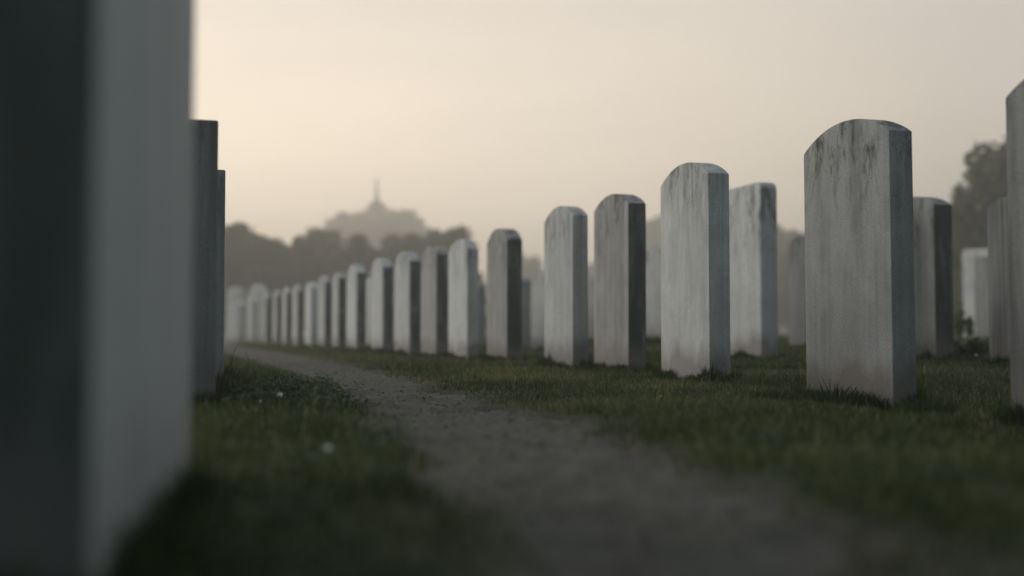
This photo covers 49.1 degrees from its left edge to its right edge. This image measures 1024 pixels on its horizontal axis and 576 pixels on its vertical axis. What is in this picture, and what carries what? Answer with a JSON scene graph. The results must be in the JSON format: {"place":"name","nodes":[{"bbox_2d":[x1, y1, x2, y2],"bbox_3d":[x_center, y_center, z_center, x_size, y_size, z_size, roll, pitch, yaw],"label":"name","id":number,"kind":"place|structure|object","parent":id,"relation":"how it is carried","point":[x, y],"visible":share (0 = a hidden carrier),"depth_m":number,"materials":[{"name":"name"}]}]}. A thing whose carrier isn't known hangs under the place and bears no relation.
{"place":"outdoors","nodes":[
{"label":"outdoors","id":0,"kind":"place"},
{"bbox_2d":[348,210,375,228],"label":"tree","id":1,"kind":"object","parent":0,"point":[360,218],"visible":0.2,"depth_m":189.67,"materials":[{"name":"green plant"}]},
{"bbox_2d":[3,333,1023,575],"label":"ground","id":2,"kind":"structure","parent":0,"point":[836,529],"depth_m":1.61,"materials":[{"name":"green plant"}]},
{"bbox_2d":[0,0,194,575],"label":"gravestone","id":3,"kind":"object","parent":2,"relation":"on","point":[96,156],"visible":1,"depth_m":1.03,"materials":[{"name":"grey stone"}]},
{"bbox_2d":[191,119,217,402],"bbox_3d":[-1.209,0.015,4.305,0.140,1.234,0.560,1,-2,-15],"label":"gravestone","id":4,"kind":"object","parent":2,"relation":"on","point":[204,267],"visible":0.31,"depth_m":4.05,"materials":[{"name":"stone"}]},
{"bbox_2d":[216,170,225,374],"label":"gravestone","id":5,"kind":"object","parent":2,"relation":"on","point":[220,272],"visible":0.24,"depth_m":5.20,"materials":[{"name":"grey stone"}]},
{"bbox_2d":[226,302,243,341],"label":"gravestone","id":6,"kind":"object","parent":2,"relation":"on","point":[234,323],"visible":0.85,"depth_m":33.12,"materials":[{"name":"stone"}]},
{"bbox_2d":[227,287,245,339],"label":"gravestone","id":7,"kind":"object","parent":2,"relation":"on","point":[236,294],"visible":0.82,"depth_m":39.15,"materials":[{"name":"stone"}]},
{"bbox_2d":[239,301,243,340],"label":"gravestone","id":8,"kind":"object","parent":2,"relation":"on","point":[241,302],"visible":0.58,"depth_m":36.02,"materials":[{"name":"stone"}]},
{"bbox_2d":[224,220,276,333],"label":"tree","id":9,"kind":"object","parent":2,"relation":"on","point":[239,251],"visible":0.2,"depth_m":61.56,"materials":[{"name":"green plant"}]},
{"bbox_2d":[250,297,255,341],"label":"gravestone","id":10,"kind":"object","parent":2,"relation":"on","point":[252,318],"visible":0.84,"depth_m":31.02,"materials":[{"name":"stone"}]},
{"bbox_2d":[246,284,268,340],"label":"gravestone","id":11,"kind":"object","parent":2,"relation":"on","point":[257,291],"visible":0.6,"depth_m":34.15,"materials":[{"name":"stone"}]},
{"bbox_2d":[224,233,291,336],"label":"tree","id":12,"kind":"object","parent":2,"relation":"on","point":[258,239],"visible":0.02,"depth_m":66.20,"materials":[{"name":"green plant"}]},
{"bbox_2d":[262,293,269,342],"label":"gravestone","id":13,"kind":"object","parent":2,"relation":"on","point":[266,319],"visible":0.93,"depth_m":27.52,"materials":[{"name":"stone"}]},
{"bbox_2d":[273,290,280,343],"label":"gravestone","id":14,"kind":"object","parent":2,"relation":"on","point":[277,317],"visible":0.88,"depth_m":25.03,"materials":[{"name":"stone"}]},
{"bbox_2d":[250,236,308,336],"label":"tree","id":15,"kind":"object","parent":2,"relation":"on","point":[270,280],"visible":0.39,"depth_m":63.18,"materials":[{"name":"green plant"}]},
{"bbox_2d":[282,287,290,344],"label":"gravestone","id":16,"kind":"object","parent":2,"relation":"on","point":[286,316],"visible":0.88,"depth_m":23.03,"materials":[{"name":"stone"}]},
{"bbox_2d":[292,285,302,345],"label":"gravestone","id":17,"kind":"object","parent":2,"relation":"on","point":[297,313],"visible":0.89,"depth_m":21.04,"materials":[{"name":"stone"}]},
{"bbox_2d":[286,235,331,331],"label":"tree","id":18,"kind":"object","parent":2,"relation":"on","point":[304,249],"visible":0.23,"depth_m":67.69,"materials":[{"name":"green plant"}]},
{"bbox_2d":[305,282,317,347],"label":"gravestone","id":19,"kind":"object","parent":2,"relation":"on","point":[311,314],"visible":0.84,"depth_m":19.24,"materials":[{"name":"stone"}]},
{"bbox_2d":[300,226,346,336],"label":"tree","id":20,"kind":"object","parent":2,"relation":"on","point":[330,264],"visible":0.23,"depth_m":69.39,"materials":[{"name":"green plant"}]},
{"bbox_2d":[318,276,330,348],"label":"gravestone","id":21,"kind":"object","parent":2,"relation":"on","point":[324,311],"visible":0.88,"depth_m":17.75,"materials":[{"name":"stone"}]},
{"bbox_2d":[324,444,331,465],"bbox_3d":[-0.366,0.344,2.237,0.019,0.063,0.011,0,-2,0],"label":"flower","id":22,"kind":"object","parent":2,"relation":"on","point":[328,447],"visible":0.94,"depth_m":2.24,"materials":[{"name":"white plant"}]},
{"bbox_2d":[332,273,345,346],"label":"gravestone","id":23,"kind":"object","parent":2,"relation":"on","point":[339,310],"visible":0.88,"depth_m":16.34,"materials":[{"name":"stone"}]},
{"bbox_2d":[346,265,365,349],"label":"gravestone","id":24,"kind":"object","parent":2,"relation":"on","point":[356,306],"visible":0.88,"depth_m":14.96,"materials":[{"name":"stone"}]},
{"bbox_2d":[331,233,393,334],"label":"tree","id":25,"kind":"object","parent":2,"relation":"on","point":[358,249],"visible":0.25,"depth_m":65.50,"materials":[{"name":"green plant"}]},
{"bbox_2d":[366,279,370,344],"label":"gravestone","id":26,"kind":"object","parent":2,"relation":"on","point":[368,308],"visible":0.37,"depth_m":18.67,"materials":[{"name":"stone"}]},
{"bbox_2d":[370,258,392,351],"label":"gravestone","id":27,"kind":"object","parent":2,"relation":"on","point":[381,336],"visible":0.87,"depth_m":13.68,"materials":[{"name":"stone"}]},
{"bbox_2d":[380,232,425,336],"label":"tree","id":28,"kind":"object","parent":2,"relation":"on","point":[396,248],"visible":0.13,"depth_m":67.51,"materials":[{"name":"green plant"}]},
{"bbox_2d":[394,252,420,355],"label":"gravestone","id":29,"kind":"object","parent":2,"relation":"on","point":[407,301],"visible":0.81,"depth_m":12.57,"materials":[{"name":"stone"}]},
{"bbox_2d":[405,228,450,259],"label":"tree","id":30,"kind":"object","parent":2,"relation":"on","point":[435,237],"visible":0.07,"depth_m":66.14,"materials":[{"name":"green plant"}]},
{"bbox_2d":[421,246,447,356],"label":"gravestone","id":31,"kind":"object","parent":2,"relation":"on","point":[434,299],"visible":0.83,"depth_m":11.50,"materials":[{"name":"stone"}]},
{"bbox_2d":[448,239,477,359],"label":"gravestone","id":32,"kind":"object","parent":2,"relation":"on","point":[463,297],"visible":0.88,"depth_m":10.65,"materials":[{"name":"stone"}]},
{"bbox_2d":[443,224,486,332],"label":"tree","id":33,"kind":"object","parent":2,"relation":"on","point":[453,235],"visible":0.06,"depth_m":69.61,"materials":[{"name":"green plant"}]},
{"bbox_2d":[478,284,485,345],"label":"gravestone","id":34,"kind":"object","parent":2,"relation":"on","point":[481,312],"visible":0.49,"depth_m":19.42,"materials":[{"name":"grey stone"}]},
{"bbox_2d":[482,354,495,362],"bbox_3d":[-0.192,0.590,9.339,0.136,0.108,0.100,-2,-3,36],"label":"grass tuft","id":35,"kind":"object","parent":2,"relation":"on","point":[487,359],"visible":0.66,"depth_m":9.33,"materials":[{"name":"green plant"}]},
{"bbox_2d":[487,228,521,360],"bbox_3d":[-0.071,0.166,9.831,0.139,1.374,0.647,1,-2,-17],"label":"gravestone","id":36,"kind":"object","parent":2,"relation":"on","point":[504,292],"visible":0.88,"depth_m":9.59,"materials":[{"name":"stone"}]},
{"bbox_2d":[522,277,530,348],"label":"gravestone","id":37,"kind":"object","parent":2,"relation":"on","point":[526,311],"visible":0.42,"depth_m":17.32,"materials":[{"name":"grey stone"}]},
{"bbox_2d":[522,252,543,279],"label":"tree","id":38,"kind":"object","parent":2,"relation":"on","point":[531,268],"visible":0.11,"depth_m":149.18,"materials":[{"name":"green plant"}]},
{"bbox_2d":[531,273,543,348],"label":"gravestone","id":39,"kind":"object","parent":2,"relation":"on","point":[537,308],"visible":0.44,"depth_m":16.19,"materials":[{"name":"stone"}]},
{"bbox_2d":[544,206,587,368],"bbox_3d":[0.380,0.099,7.986,0.115,1.361,0.620,1,-2,-17],"label":"gravestone","id":40,"kind":"object","parent":2,"relation":"on","point":[565,283],"visible":0.85,"depth_m":7.80,"materials":[{"name":"stone"}]},
{"bbox_2d":[588,279,593,338],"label":"gravestone","id":41,"kind":"object","parent":2,"relation":"on","point":[590,308],"visible":0.33,"depth_m":19.20,"materials":[{"name":"grey stone"}]},
{"bbox_2d":[588,262,593,279],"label":"tree","id":42,"kind":"object","parent":2,"relation":"on","point":[591,271],"visible":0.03,"depth_m":158.84,"materials":[{"name":"green plant"}]},
{"bbox_2d":[594,194,645,371],"bbox_3d":[0.693,0.071,7.243,0.123,1.354,0.596,1,-2,-17],"label":"gravestone","id":43,"kind":"object","parent":2,"relation":"on","point":[620,276],"visible":0.88,"depth_m":7.07,"materials":[{"name":"stone"}]},
{"bbox_2d":[484,280,788,333],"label":"wood","id":44,"kind":"object","parent":2,"relation":"on","point":[780,329],"depth_m":186.81,"materials":[{"name":"green plant"}]},
{"bbox_2d":[646,246,660,339],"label":"gravestone","id":45,"kind":"object","parent":2,"relation":"on","point":[653,292],"visible":0.41,"depth_m":14.28,"materials":[{"name":"stone"}]},
{"bbox_2d":[646,214,660,249],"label":"tree","id":46,"kind":"object","parent":2,"relation":"on","point":[653,232],"visible":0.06,"depth_m":167.81,"materials":[{"name":"green plant"}]},
{"bbox_2d":[661,162,730,383],"bbox_3d":[0.964,0.015,5.931,0.121,1.353,0.583,1,-2,-17],"label":"gravestone","id":47,"kind":"object","parent":2,"relation":"on","point":[695,288],"visible":0.84,"depth_m":5.78,"materials":[{"name":"stone"}]},
{"bbox_2d":[729,182,777,357],"bbox_3d":[1.874,-0.023,8.827,0.152,1.565,0.620,1,-2,-17],"label":"gravestone","id":48,"kind":"object","parent":2,"relation":"on","point":[753,269],"visible":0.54,"depth_m":8.61,"materials":[{"name":"stone"}]},
{"bbox_2d":[749,387,803,402],"bbox_3d":[1.019,0.416,4.343,0.233,0.074,0.156,0,-2,0],"label":"grass tuft","id":49,"kind":"object","parent":2,"relation":"on","point":[791,396],"visible":0.5,"depth_m":4.32,"materials":[{"name":"green plant"}]},
{"bbox_2d":[777,225,796,333],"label":"tree","id":50,"kind":"object","parent":2,"relation":"on","point":[783,240],"visible":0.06,"depth_m":108.38,"materials":[{"name":"green plant"}]},
{"bbox_2d":[777,230,804,330],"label":"tree","id":51,"kind":"object","parent":2,"relation":"on","point":[783,302],"visible":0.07,"depth_m":89.42,"materials":[{"name":"green plant"}]},
{"bbox_2d":[788,236,805,345],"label":"gravestone","id":52,"kind":"object","parent":2,"relation":"on","point":[797,292],"visible":0.4,"depth_m":12.46,"materials":[{"name":"stone"}]},
{"bbox_2d":[798,379,862,407],"bbox_3d":[1.280,0.424,4.498,0.267,0.147,0.209,0,-2,0],"label":"grass tuft","id":53,"kind":"object","parent":2,"relation":"on","point":[835,394],"visible":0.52,"depth_m":4.47,"materials":[{"name":"green plant"}]},
{"bbox_2d":[804,119,916,409],"bbox_3d":[1.467,-0.010,4.768,0.112,1.406,0.637,1,-3,-17],"label":"gravestone","id":54,"kind":"object","parent":2,"relation":"on","point":[859,258],"visible":0.86,"depth_m":4.64,"materials":[{"name":"stone"}]},
{"bbox_2d":[889,396,959,415],"bbox_3d":[1.526,0.436,4.141,0.262,0.106,0.180,0,-2,0],"label":"grass tuft","id":55,"kind":"object","parent":2,"relation":"on","point":[938,407],"visible":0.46,"depth_m":4.11,"materials":[{"name":"green plant"}]},
{"bbox_2d":[913,196,953,361],"bbox_3d":[3.127,0.026,8.616,0.162,1.455,0.600,1,-2,-17],"label":"gravestone","id":56,"kind":"object","parent":2,"relation":"on","point":[933,268],"visible":0.45,"depth_m":8.35,"materials":[{"name":"stone"}]},
{"bbox_2d":[953,308,966,340],"bbox_3d":[6.398,0.537,16.013,0.218,0.499,0.172,1,-3,-28],"label":"dark plant","id":57,"kind":"object","parent":2,"relation":"on","point":[959,323],"visible":0.98,"depth_m":15.99,"materials":[{"name":"green plant"}]},
{"bbox_2d":[949,182,972,334],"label":"tree","id":58,"kind":"object","parent":2,"relation":"on","point":[958,240],"visible":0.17,"depth_m":40.98,"materials":[{"name":"green plant"}]},
{"bbox_2d":[965,315,974,339],"bbox_3d":[6.535,0.588,15.991,0.165,0.400,0.157,1,-3,-26],"label":"dark plant","id":59,"kind":"object","parent":2,"relation":"on","point":[969,329],"visible":0.95,"depth_m":15.96,"materials":[{"name":"green plant"}]},
{"bbox_2d":[954,336,988,359],"bbox_3d":[3.571,0.476,8.682,0.455,0.217,0.359,-1,-3,32],"label":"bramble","id":60,"kind":"object","parent":2,"relation":"on","point":[974,348],"visible":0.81,"depth_m":8.62,"materials":[{"name":"green plant"}]},
{"bbox_2d":[962,248,987,337],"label":"gravestone","id":61,"kind":"object","parent":2,"relation":"on","point":[968,255],"visible":0.4,"depth_m":22.38,"materials":[{"name":"stone"}]},
{"bbox_2d":[951,136,1006,335],"bbox_3d":[16.962,-1.624,38.059,4.354,7.220,4.260,-1,-2,23],"label":"tree","id":62,"kind":"object","parent":2,"relation":"on","point":[989,172],"visible":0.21,"depth_m":38.00,"materials":[{"name":"green plant"}]},
{"bbox_2d":[974,256,988,337],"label":"gravestone","id":63,"kind":"object","parent":2,"relation":"on","point":[981,298],"visible":0.27,"depth_m":17.77,"materials":[{"name":"grey stone"}]},
{"bbox_2d":[987,197,1009,360],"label":"gravestone","id":64,"kind":"object","parent":2,"relation":"on","point":[998,278],"visible":0.45,"depth_m":7.37,"materials":[{"name":"stone"}]},
{"bbox_2d":[1006,80,1023,412],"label":"gravestone","id":65,"kind":"object","parent":2,"relation":"on","point":[1015,141],"visible":0.76,"depth_m":3.77,"materials":[{"name":"stone"}]},
{"bbox_2d":[224,340,855,575],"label":"path","id":66,"kind":"structure","parent":0,"point":[549,537],"depth_m":1.81,"materials":[{"name":"grey gravel"}]},
{"bbox_2d":[194,0,1023,331],"label":"sky","id":67,"kind":"structure","parent":0,"point":[481,116],"materials":[{"name":"beige"}]},
{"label":"hill","id":68,"kind":"structure","parent":0,"visible":0},
{"bbox_2d":[321,218,339,236],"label":"tree","id":69,"kind":"object","parent":68,"relation":"on","point":[331,224],"visible":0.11,"depth_m":194.76,"materials":[{"name":"green plant"}]},
{"bbox_2d":[334,211,354,229],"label":"tree","id":70,"kind":"object","parent":68,"relation":"on","point":[344,219],"visible":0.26,"depth_m":197.61,"materials":[{"name":"green plant"}]},
{"bbox_2d":[329,225,373,264],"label":"tree","id":71,"kind":"object","parent":68,"relation":"on","point":[347,233],"visible":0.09,"depth_m":177.99,"materials":[{"name":"green plant"}]},
{"bbox_2d":[354,219,395,262],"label":"tree","id":72,"kind":"object","parent":68,"relation":"on","point":[378,228],"visible":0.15,"depth_m":181.59,"materials":[{"name":"green plant"}]},
{"bbox_2d":[365,178,388,222],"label":"lookout tower","id":73,"kind":"structure","parent":68,"relation":"on","point":[376,209],"depth_m":199.17,"materials":[{"name":"grey"}]},
{"bbox_2d":[379,209,401,223],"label":"tree","id":74,"kind":"object","parent":68,"relation":"on","point":[388,217],"visible":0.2,"depth_m":194.41,"materials":[{"name":"green plant"}]},
{"bbox_2d":[369,227,426,251],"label":"tree","id":75,"kind":"object","parent":68,"relation":"on","point":[410,231],"visible":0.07,"depth_m":180.59,"materials":[{"name":"green plant"}]},
{"bbox_2d":[390,208,418,231],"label":"tree","id":76,"kind":"object","parent":68,"relation":"on","point":[405,218],"visible":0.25,"depth_m":191.82,"materials":[{"name":"green plant"}]},
{"bbox_2d":[414,217,426,238],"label":"tree","id":77,"kind":"object","parent":68,"relation":"on","point":[420,222],"visible":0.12,"depth_m":195.07,"materials":[{"name":"green plant"}]}
]}

